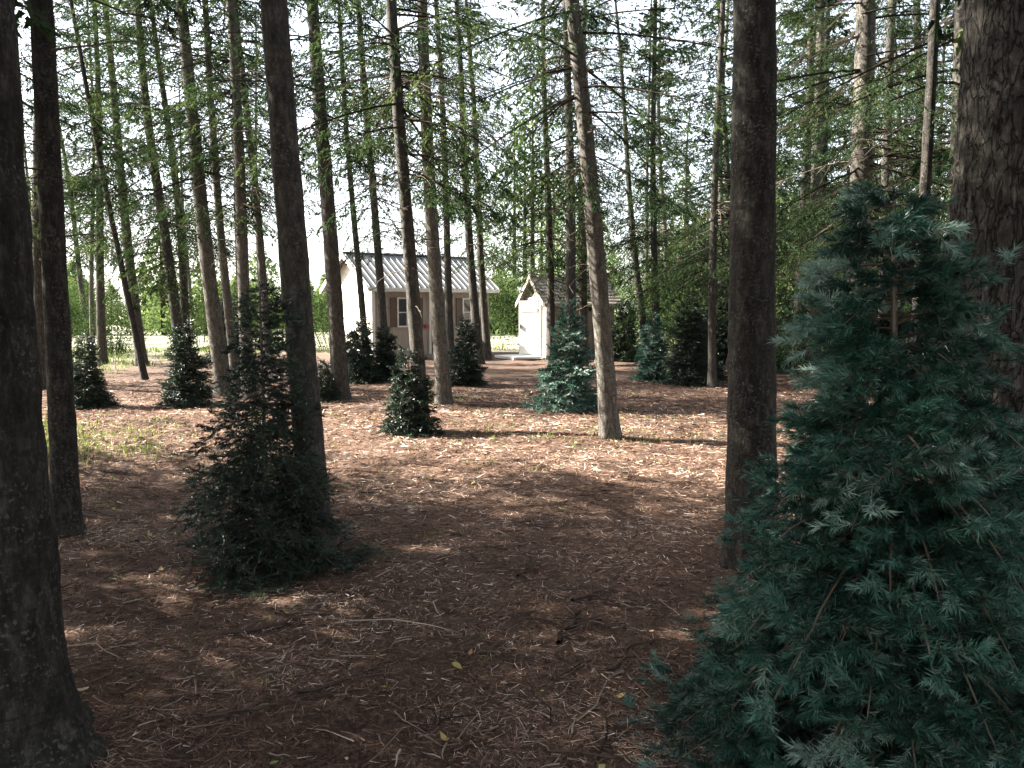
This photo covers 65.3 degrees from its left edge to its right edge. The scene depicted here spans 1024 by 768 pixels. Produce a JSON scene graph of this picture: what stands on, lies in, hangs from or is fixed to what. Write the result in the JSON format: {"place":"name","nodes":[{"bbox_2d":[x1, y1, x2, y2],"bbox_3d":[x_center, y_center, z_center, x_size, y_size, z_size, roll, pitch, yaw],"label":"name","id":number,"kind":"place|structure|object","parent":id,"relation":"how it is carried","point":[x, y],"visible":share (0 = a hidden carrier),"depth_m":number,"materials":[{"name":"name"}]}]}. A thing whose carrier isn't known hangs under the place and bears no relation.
{"place":"outdoors","nodes":[
{"label":"outdoors","id":0,"kind":"place"},
{"bbox_2d":[43,342,787,695],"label":"grass","id":1,"kind":"structure","parent":0,"point":[139,430],"depth_m":10.04,"materials":[{"name":"plant"}]},
{"bbox_2d":[15,0,954,309],"label":"sky","id":2,"kind":"structure","parent":0,"point":[316,254],"materials":[{"name":"white"}]},
{"bbox_2d":[42,310,999,767],"bbox_3d":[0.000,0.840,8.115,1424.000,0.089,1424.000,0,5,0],"label":"ground","id":3,"kind":"structure","parent":0,"point":[504,370],"depth_m":4.59,"materials":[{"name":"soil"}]},
{"bbox_2d":[14,0,61,42],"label":"spruce tree","id":4,"kind":"object","parent":3,"relation":"on","point":[47,31],"visible":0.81,"depth_m":4.37,"materials":[{"name":"green plant"}]},
{"bbox_2d":[17,28,85,282],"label":"spruce tree","id":5,"kind":"object","parent":3,"relation":"on","point":[30,101],"visible":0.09,"depth_m":39.64,"materials":[{"name":"green plant"}]},
{"bbox_2d":[0,0,112,767],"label":"spruce tree","id":6,"kind":"object","parent":3,"relation":"on","point":[46,713],"visible":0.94,"depth_m":2.69,"materials":[{"name":"brown plant"}]},
{"bbox_2d":[28,102,111,342],"bbox_3d":[-17.677,-7.326,31.509,3.782,12.126,3.918,-6,6,1],"label":"spruce tree","id":7,"kind":"object","parent":3,"relation":"on","point":[79,277],"visible":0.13,"depth_m":31.84,"materials":[{"name":"green plant"}]},
{"bbox_2d":[19,22,135,198],"bbox_3d":[-5.986,-5.962,6.624,4.387,14.120,4.444,-3,5,0],"label":"spruce tree","id":8,"kind":"object","parent":3,"relation":"on","point":[66,120],"visible":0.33,"depth_m":7.49,"materials":[{"name":"green plant"}]},
{"bbox_2d":[68,282,96,349],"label":"shrub","id":9,"kind":"object","parent":3,"relation":"on","point":[76,303],"visible":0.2,"depth_m":29.68,"materials":[{"name":"green plant"}]},
{"bbox_2d":[29,0,146,346],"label":"spruce tree","id":10,"kind":"object","parent":3,"relation":"on","point":[91,297],"visible":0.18,"depth_m":25.45,"materials":[{"name":"green plant"}]},
{"bbox_2d":[15,0,161,389],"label":"spruce tree","id":11,"kind":"object","parent":3,"relation":"on","point":[38,299],"visible":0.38,"depth_m":15.78,"materials":[{"name":"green plant"}]},
{"bbox_2d":[68,274,114,342],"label":"shrub","id":12,"kind":"object","parent":3,"relation":"on","point":[87,289],"visible":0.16,"depth_m":36.02,"materials":[{"name":"green plant"}]},
{"bbox_2d":[72,330,121,410],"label":"spruce sapling","id":13,"kind":"object","parent":3,"relation":"on","point":[87,395],"visible":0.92,"depth_m":13.06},
{"bbox_2d":[29,0,175,364],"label":"spruce tree","id":14,"kind":"object","parent":3,"relation":"on","point":[102,356],"visible":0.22,"depth_m":22.66,"materials":[{"name":"green plant"}]},
{"bbox_2d":[71,293,153,355],"bbox_3d":[-13.519,-2.074,26.802,2.553,2.309,3.181,-4,7,-35],"label":"shrub","id":15,"kind":"object","parent":3,"relation":"on","point":[118,310],"visible":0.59,"depth_m":26.88,"materials":[{"name":"green plant"}]},
{"bbox_2d":[18,0,218,537],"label":"spruce tree","id":16,"kind":"object","parent":3,"relation":"on","point":[64,466],"visible":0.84,"depth_m":5.43,"materials":[{"name":"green plant"}]},
{"bbox_2d":[17,0,223,379],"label":"spruce tree","id":17,"kind":"object","parent":3,"relation":"on","point":[142,368],"visible":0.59,"depth_m":17.68,"materials":[{"name":"green plant"}]},
{"bbox_2d":[29,0,215,365],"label":"spruce tree","id":18,"kind":"object","parent":3,"relation":"on","point":[138,315],"visible":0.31,"depth_m":21.37,"materials":[{"name":"green plant"}]},
{"bbox_2d":[64,0,271,372],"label":"spruce tree","id":19,"kind":"object","parent":3,"relation":"on","point":[171,283],"visible":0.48,"depth_m":18.45,"materials":[{"name":"green plant"}]},
{"bbox_2d":[89,0,254,363],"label":"spruce tree","id":20,"kind":"object","parent":3,"relation":"on","point":[183,305],"visible":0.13,"depth_m":22.51,"materials":[{"name":"green plant"}]},
{"bbox_2d":[153,314,222,409],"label":"spruce sapling","id":21,"kind":"object","parent":3,"relation":"on","point":[179,393],"visible":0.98,"depth_m":13.20,"materials":[{"name":"plant"}]},
{"bbox_2d":[63,0,320,396],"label":"spruce tree","id":22,"kind":"object","parent":3,"relation":"on","point":[202,219],"visible":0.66,"depth_m":14.36,"materials":[{"name":"green plant"}]},
{"bbox_2d":[149,85,234,338],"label":"spruce tree","id":23,"kind":"object","parent":3,"relation":"on","point":[189,280],"visible":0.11,"depth_m":41.10,"materials":[{"name":"green plant"}]},
{"bbox_2d":[163,278,237,348],"bbox_3d":[-12.535,-2.820,31.896,3.215,2.831,2.545,-5,7,-42],"label":"shrub","id":24,"kind":"object","parent":3,"relation":"on","point":[201,319],"visible":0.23,"depth_m":31.61,"materials":[{"name":"green plant"}]},
{"bbox_2d":[69,0,337,388],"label":"spruce tree","id":25,"kind":"object","parent":3,"relation":"on","point":[227,300],"visible":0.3,"depth_m":15.44,"materials":[{"name":"green plant"}]},
{"bbox_2d":[83,0,346,398],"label":"spruce tree","id":26,"kind":"object","parent":3,"relation":"on","point":[237,141],"visible":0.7,"depth_m":13.87,"materials":[{"name":"green plant"}]},
{"bbox_2d":[203,293,239,362],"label":"spruce sapling","id":27,"kind":"object","parent":3,"relation":"on","point":[223,318],"visible":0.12,"depth_m":23.82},
{"bbox_2d":[127,0,320,371],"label":"spruce tree","id":28,"kind":"object","parent":3,"relation":"on","point":[262,271],"visible":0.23,"depth_m":19.50,"materials":[{"name":"green plant"}]},
{"bbox_2d":[185,43,278,318],"bbox_3d":[-11.156,-8.823,32.187,4.600,14.973,4.729,0,4,0],"label":"spruce tree","id":29,"kind":"object","parent":3,"relation":"on","point":[249,249],"visible":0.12,"depth_m":32.33,"materials":[{"name":"green plant"}]},
{"bbox_2d":[207,15,314,315],"bbox_3d":[-11.872,-9.520,37.378,4.720,15.393,4.344,1,5,10],"label":"spruce tree","id":30,"kind":"object","parent":3,"relation":"on","point":[255,90],"visible":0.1,"depth_m":37.43,"materials":[{"name":"green plant"}]},
{"bbox_2d":[231,279,328,348],"bbox_3d":[-8.859,-2.710,30.829,3.888,2.822,3.120,-2,6,-23],"label":"shrub","id":31,"kind":"object","parent":3,"relation":"on","point":[281,325],"visible":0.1,"depth_m":30.69,"materials":[{"name":"green plant"}]},
{"bbox_2d":[162,278,398,605],"bbox_3d":[-1.453,0.271,4.996,1.315,1.860,1.225,-5,7,-40],"label":"spruce sapling","id":32,"kind":"object","parent":3,"relation":"on","point":[269,533],"visible":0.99,"depth_m":4.78,"materials":[{"name":"plant"}]},
{"bbox_2d":[260,0,337,555],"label":"spruce tree","id":33,"kind":"object","parent":3,"relation":"on","point":[293,255],"visible":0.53,"depth_m":5.00,"materials":[{"name":"brown plant"}]},
{"bbox_2d":[310,286,328,346],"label":"shrub","id":34,"kind":"object","parent":3,"relation":"on","point":[321,314],"visible":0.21,"depth_m":32.83,"materials":[{"name":"green plant"}]},
{"bbox_2d":[180,0,469,399],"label":"spruce tree","id":35,"kind":"object","parent":3,"relation":"on","point":[338,355],"visible":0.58,"depth_m":13.46,"materials":[{"name":"green plant"}]},
{"bbox_2d":[316,356,342,402],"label":"spruce sapling","id":36,"kind":"object","parent":3,"relation":"on","point":[328,393],"visible":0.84,"depth_m":13.61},
{"bbox_2d":[261,0,418,354],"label":"spruce tree","id":37,"kind":"object","parent":3,"relation":"on","point":[361,295],"visible":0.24,"depth_m":21.17,"materials":[{"name":"green plant"}]},
{"bbox_2d":[345,329,361,377],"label":"spruce sapling","id":38,"kind":"object","parent":3,"relation":"on","point":[347,342],"visible":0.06,"depth_m":18.21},
{"bbox_2d":[271,0,458,364],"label":"spruce tree","id":39,"kind":"object","parent":3,"relation":"on","point":[377,240],"visible":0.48,"depth_m":17.86,"materials":[{"name":"green plant"}]},
{"bbox_2d":[346,313,390,384],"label":"spruce sapling","id":40,"kind":"object","parent":3,"relation":"on","point":[365,370],"visible":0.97,"depth_m":17.46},
{"bbox_2d":[372,320,399,380],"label":"spruce sapling","id":41,"kind":"object","parent":3,"relation":"on","point":[386,355],"visible":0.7,"depth_m":17.88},
{"bbox_2d":[230,0,564,429],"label":"spruce tree","id":42,"kind":"object","parent":3,"relation":"on","point":[399,129],"visible":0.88,"depth_m":10.03,"materials":[{"name":"green plant"}]},
{"bbox_2d":[320,251,499,358],"bbox_3d":[-3.383,-2.671,27.272,4.948,3.485,4.150,-4,7,-36],"label":"cabin","id":43,"kind":"object","parent":3,"relation":"on","point":[397,320],"visible":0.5,"depth_m":26.00,"materials":[{"name":"grey"}]},
{"bbox_2d":[390,297,422,326],"bbox_3d":[-3.363,-2.293,25.584,1.180,0.950,0.048,-4,7,-36],"label":"window","id":44,"kind":"structure","parent":43,"relation":"in","point":[398,318],"depth_m":25.41,"materials":[{"name":"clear glass"}]},
{"bbox_2d":[456,298,480,325],"bbox_3d":[-1.384,-2.428,27.011,1.180,0.950,0.048,-4,7,-36],"label":"window","id":45,"kind":"structure","parent":43,"relation":"in","point":[462,304],"depth_m":26.81,"materials":[{"name":"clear glass"}]},
{"bbox_2d":[378,344,445,438],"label":"spruce sapling","id":46,"kind":"object","parent":3,"relation":"on","point":[402,406],"visible":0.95,"depth_m":10.11,"materials":[{"name":"plant"}]},
{"bbox_2d":[296,0,576,404],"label":"spruce tree","id":47,"kind":"object","parent":3,"relation":"on","point":[443,390],"visible":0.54,"depth_m":12.99,"materials":[{"name":"green plant"}]},
{"bbox_2d":[338,0,535,367],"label":"spruce tree","id":48,"kind":"object","parent":3,"relation":"on","point":[447,276],"visible":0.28,"depth_m":20.08,"materials":[{"name":"green plant"}]},
{"bbox_2d":[48,399,870,767],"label":"fallen twigs","id":49,"kind":"object","parent":3,"relation":"on","point":[456,605],"depth_m":3.81,"materials":[{"name":"wood"}]},
{"bbox_2d":[448,314,489,386],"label":"spruce sapling","id":50,"kind":"object","parent":3,"relation":"on","point":[466,366],"visible":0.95,"depth_m":16.47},
{"bbox_2d":[400,0,546,359],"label":"spruce tree","id":51,"kind":"object","parent":3,"relation":"on","point":[486,341],"visible":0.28,"depth_m":24.64,"materials":[{"name":"green plant"}]},
{"bbox_2d":[411,0,552,363],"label":"spruce tree","id":52,"kind":"object","parent":3,"relation":"on","point":[473,298],"visible":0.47,"depth_m":22.79,"materials":[{"name":"green plant"}]},
{"bbox_2d":[67,82,948,339],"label":"distant trees","id":53,"kind":"object","parent":3,"relation":"on","point":[155,309],"visible":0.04,"depth_m":48.72,"materials":[{"name":"green plant"}]},
{"bbox_2d":[465,0,629,365],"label":"spruce tree","id":54,"kind":"object","parent":3,"relation":"on","point":[551,299],"visible":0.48,"depth_m":22.05,"materials":[{"name":"green plant"}]},
{"bbox_2d":[518,295,597,413],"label":"blue spruce sapling","id":55,"kind":"object","parent":3,"relation":"on","point":[568,395],"visible":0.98,"depth_m":12.55,"materials":[{"name":"plant"}]},
{"bbox_2d":[495,274,623,359],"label":"shed","id":56,"kind":"structure","parent":3,"relation":"on","point":[532,329],"depth_m":25.39,"materials":[{"name":"white wood"}]},
{"bbox_2d":[519,301,538,354],"bbox_3d":[0.524,-1.789,25.410,0.680,1.700,0.080,3,6,26],"label":"open door","id":57,"kind":"structure","parent":56,"relation":"in","point":[529,313],"depth_m":25.41,"materials":[{"name":"white paint"}]},
{"bbox_2d":[478,0,653,369],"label":"spruce tree","id":58,"kind":"object","parent":3,"relation":"on","point":[570,261],"visible":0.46,"depth_m":19.98,"materials":[{"name":"green plant"}]},
{"bbox_2d":[386,0,783,439],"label":"spruce tree","id":59,"kind":"object","parent":3,"relation":"on","point":[590,201],"visible":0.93,"depth_m":9.45,"materials":[{"name":"green plant"}]},
{"bbox_2d":[504,0,673,365],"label":"spruce tree","id":60,"kind":"object","parent":3,"relation":"on","point":[583,311],"visible":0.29,"depth_m":21.98,"materials":[{"name":"green plant"}]},
{"bbox_2d":[611,297,639,362],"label":"spruce sapling","id":61,"kind":"object","parent":3,"relation":"on","point":[619,353],"visible":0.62,"depth_m":23.99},
{"bbox_2d":[489,245,782,345],"bbox_3d":[5.323,-3.363,31.402,14.179,4.015,3.130,0,5,0],"label":"hedge","id":62,"kind":"object","parent":3,"relation":"on","point":[500,302],"visible":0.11,"depth_m":31.19,"materials":[{"name":"green plant"}]},
{"bbox_2d":[596,1,694,351],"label":"spruce tree","id":63,"kind":"object","parent":3,"relation":"on","point":[628,186],"visible":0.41,"depth_m":26.54,"materials":[{"name":"green plant"}]},
{"bbox_2d":[614,284,678,344],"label":"tree","id":64,"kind":"object","parent":3,"relation":"on","point":[639,338],"visible":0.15,"depth_m":28.07,"materials":[{"name":"green plant"}]},
{"bbox_2d":[601,0,694,303],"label":"spruce tree","id":65,"kind":"object","parent":3,"relation":"on","point":[648,111],"visible":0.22,"depth_m":31.08,"materials":[{"name":"green plant"}]},
{"bbox_2d":[625,310,671,382],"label":"blue spruce sapling","id":66,"kind":"object","parent":3,"relation":"on","point":[650,371],"visible":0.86,"depth_m":17.78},
{"bbox_2d":[587,0,727,366],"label":"spruce tree","id":67,"kind":"object","parent":3,"relation":"on","point":[654,244],"visible":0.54,"depth_m":21.52,"materials":[{"name":"green plant"}]},
{"bbox_2d":[615,1,703,343],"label":"spruce tree","id":68,"kind":"object","parent":3,"relation":"on","point":[674,134],"visible":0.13,"depth_m":35.04,"materials":[{"name":"green plant"}]},
{"bbox_2d":[659,102,702,329],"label":"spruce tree","id":69,"kind":"object","parent":3,"relation":"on","point":[685,193],"visible":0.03,"depth_m":40.86,"materials":[{"name":"green plant"}]},
{"bbox_2d":[646,289,718,359],"bbox_3d":[5.696,-1.843,24.358,3.181,2.309,2.553,-1,5,-5],"label":"shrub","id":70,"kind":"object","parent":3,"relation":"on","point":[673,307],"visible":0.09,"depth_m":24.45,"materials":[{"name":"green plant"}]},
{"bbox_2d":[658,293,720,387],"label":"spruce sapling","id":71,"kind":"object","parent":3,"relation":"on","point":[686,366],"visible":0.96,"depth_m":16.80,"materials":[{"name":"plant"}]},
{"bbox_2d":[668,3,732,307],"bbox_3d":[7.175,-7.288,27.780,3.486,12.718,4.079,5,7,42],"label":"spruce tree","id":72,"kind":"object","parent":3,"relation":"on","point":[719,198],"visible":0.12,"depth_m":27.55,"materials":[{"name":"green plant"}]},
{"bbox_2d":[684,120,730,303],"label":"spruce tree","id":73,"kind":"object","parent":3,"relation":"on","point":[717,219],"visible":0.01,"depth_m":30.58,"materials":[{"name":"green plant"}]},
{"bbox_2d":[691,306,727,381],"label":"spruce sapling","id":74,"kind":"object","parent":3,"relation":"on","point":[720,373],"visible":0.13,"depth_m":18.04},
{"bbox_2d":[644,246,780,340],"bbox_3d":[6.761,-3.090,27.284,3.818,4.246,4.823,-3,6,-32],"label":"shrub","id":75,"kind":"object","parent":3,"relation":"on","point":[690,284],"visible":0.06,"depth_m":27.38,"materials":[{"name":"green plant"}]},
{"bbox_2d":[702,275,728,365],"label":"spruce sapling","id":76,"kind":"object","parent":3,"relation":"on","point":[721,341],"visible":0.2,"depth_m":22.66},
{"bbox_2d":[625,0,809,315],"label":"spruce tree","id":77,"kind":"object","parent":3,"relation":"on","point":[728,185],"visible":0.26,"depth_m":20.10,"materials":[{"name":"green plant"}]},
{"bbox_2d":[615,0,832,387],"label":"spruce tree","id":78,"kind":"object","parent":3,"relation":"on","point":[712,253],"visible":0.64,"depth_m":16.04,"materials":[{"name":"green plant"}]},
{"bbox_2d":[695,88,793,333],"bbox_3d":[7.410,-7.350,24.825,3.888,13.478,4.202,-2,6,0],"label":"spruce tree","id":79,"kind":"object","parent":3,"relation":"on","point":[725,228],"visible":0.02,"depth_m":25.18,"materials":[{"name":"green plant"}]},
{"bbox_2d":[718,0,785,574],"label":"spruce tree","id":80,"kind":"object","parent":3,"relation":"on","point":[752,380],"visible":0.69,"depth_m":4.79,"materials":[{"name":"brown plant"}]},
{"bbox_2d":[708,37,800,235],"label":"spruce tree","id":81,"kind":"object","parent":3,"relation":"on","point":[778,132],"visible":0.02,"depth_m":33.40,"materials":[{"name":"green plant"}]},
{"bbox_2d":[776,57,800,272],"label":"spruce tree","id":82,"kind":"object","parent":3,"relation":"on","point":[781,106],"visible":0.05,"depth_m":37.93,"materials":[{"name":"green plant"}]},
{"bbox_2d":[776,298,806,373],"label":"blue spruce sapling","id":83,"kind":"object","parent":3,"relation":"on","point":[781,369],"visible":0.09,"depth_m":19.82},
{"bbox_2d":[716,0,875,377],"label":"spruce tree","id":84,"kind":"object","parent":3,"relation":"on","point":[810,40],"visible":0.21,"depth_m":18.05,"materials":[{"name":"green plant"}]},
{"bbox_2d":[654,0,954,423],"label":"spruce tree","id":85,"kind":"object","parent":3,"relation":"on","point":[864,32],"visible":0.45,"depth_m":9.90,"materials":[{"name":"green plant"}]},
{"bbox_2d":[776,79,843,317],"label":"spruce tree","id":86,"kind":"object","parent":3,"relation":"on","point":[796,174],"visible":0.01,"depth_m":26.41,"materials":[{"name":"green plant"}]},
{"bbox_2d":[775,257,845,359],"bbox_3d":[8.541,-2.418,23.908,3.181,3.539,4.019,-2,6,-18],"label":"shrub","id":87,"kind":"object","parent":3,"relation":"on","point":[787,291],"visible":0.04,"depth_m":23.73,"materials":[{"name":"green plant"}]},
{"bbox_2d":[775,17,847,348],"bbox_3d":[8.200,-6.478,22.244,3.716,12.224,3.820,2,4,0],"label":"spruce tree","id":88,"kind":"object","parent":3,"relation":"on","point":[779,169],"visible":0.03,"depth_m":22.08,"materials":[{"name":"green plant"}]},
{"bbox_2d":[705,0,930,388],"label":"spruce tree","id":89,"kind":"object","parent":3,"relation":"on","point":[815,178],"visible":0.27,"depth_m":15.57,"materials":[{"name":"green plant"}]},
{"bbox_2d":[620,179,1023,767],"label":"blue spruce sapling","id":90,"kind":"object","parent":3,"relation":"on","point":[875,559],"visible":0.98,"depth_m":2.58,"materials":[{"name":"plant"}]},
{"bbox_2d":[832,111,849,185],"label":"spruce tree","id":91,"kind":"object","parent":3,"relation":"on","point":[845,155],"visible":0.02,"depth_m":39.55,"materials":[{"name":"green plant"}]},
{"bbox_2d":[775,0,911,368],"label":"spruce tree","id":92,"kind":"object","parent":3,"relation":"on","point":[846,33],"visible":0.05,"depth_m":18.90,"materials":[{"name":"green plant"}]},
{"bbox_2d":[834,64,880,276],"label":"spruce tree","id":93,"kind":"object","parent":3,"relation":"on","point":[851,139],"visible":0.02,"depth_m":29.63,"materials":[{"name":"green plant"}]},
{"bbox_2d":[776,0,954,397],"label":"spruce tree","id":94,"kind":"object","parent":3,"relation":"on","point":[889,41],"visible":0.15,"depth_m":13.77,"materials":[{"name":"green plant"}]},
{"bbox_2d":[776,0,964,267],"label":"spruce tree","id":95,"kind":"object","parent":3,"relation":"on","point":[957,17],"visible":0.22,"depth_m":8.00,"materials":[{"name":"green plant"}]},
{"bbox_2d":[827,245,943,368],"bbox_3d":[10.465,-2.304,20.833,3.500,3.892,4.421,-3,6,-33],"label":"shrub","id":96,"kind":"object","parent":3,"relation":"on","point":[899,302],"visible":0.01,"depth_m":21.04,"materials":[{"name":"green plant"}]},
{"bbox_2d":[828,0,952,342],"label":"spruce tree","id":97,"kind":"object","parent":3,"relation":"on","point":[920,32],"visible":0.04,"depth_m":18.05,"materials":[{"name":"green plant"}]},
{"bbox_2d":[841,0,950,308],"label":"spruce tree","id":98,"kind":"object","parent":3,"relation":"on","point":[895,54],"visible":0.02,"depth_m":21.91,"materials":[{"name":"green plant"}]},
{"bbox_2d":[874,0,947,223],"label":"spruce tree","id":99,"kind":"object","parent":3,"relation":"on","point":[906,111],"visible":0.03,"depth_m":32.47,"materials":[{"name":"green plant"}]},
{"bbox_2d":[893,99,944,237],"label":"spruce tree","id":100,"kind":"object","parent":3,"relation":"on","point":[908,172],"visible":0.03,"depth_m":36.08,"materials":[{"name":"green plant"}]},
{"bbox_2d":[900,0,940,482],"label":"spruce tree","id":101,"kind":"object","parent":3,"relation":"on","point":[928,118],"visible":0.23,"depth_m":6.37,"materials":[{"name":"brown plant"}]},
{"bbox_2d":[888,0,954,178],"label":"spruce tree","id":102,"kind":"object","parent":3,"relation":"on","point":[937,156],"visible":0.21,"depth_m":8.26,"materials":[{"name":"green plant"}]},
{"bbox_2d":[903,0,953,340],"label":"spruce tree","id":103,"kind":"object","parent":3,"relation":"on","point":[935,116],"visible":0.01,"depth_m":25.78,"materials":[{"name":"green plant"}]},
{"bbox_2d":[927,0,964,56],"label":"spruce tree","id":104,"kind":"object","parent":3,"relation":"on","point":[937,30],"visible":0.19,"depth_m":5.79,"materials":[{"name":"green plant"}]},
{"bbox_2d":[929,0,1023,665],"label":"pine tree","id":105,"kind":"object","parent":3,"relation":"on","point":[987,180],"visible":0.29,"depth_m":3.49,"materials":[{"name":"brown plant"}]},
{"bbox_2d":[874,301,934,376],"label":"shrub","id":106,"kind":"object","parent":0,"point":[907,306],"visible":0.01,"depth_m":16.88,"materials":[{"name":"green plant"}]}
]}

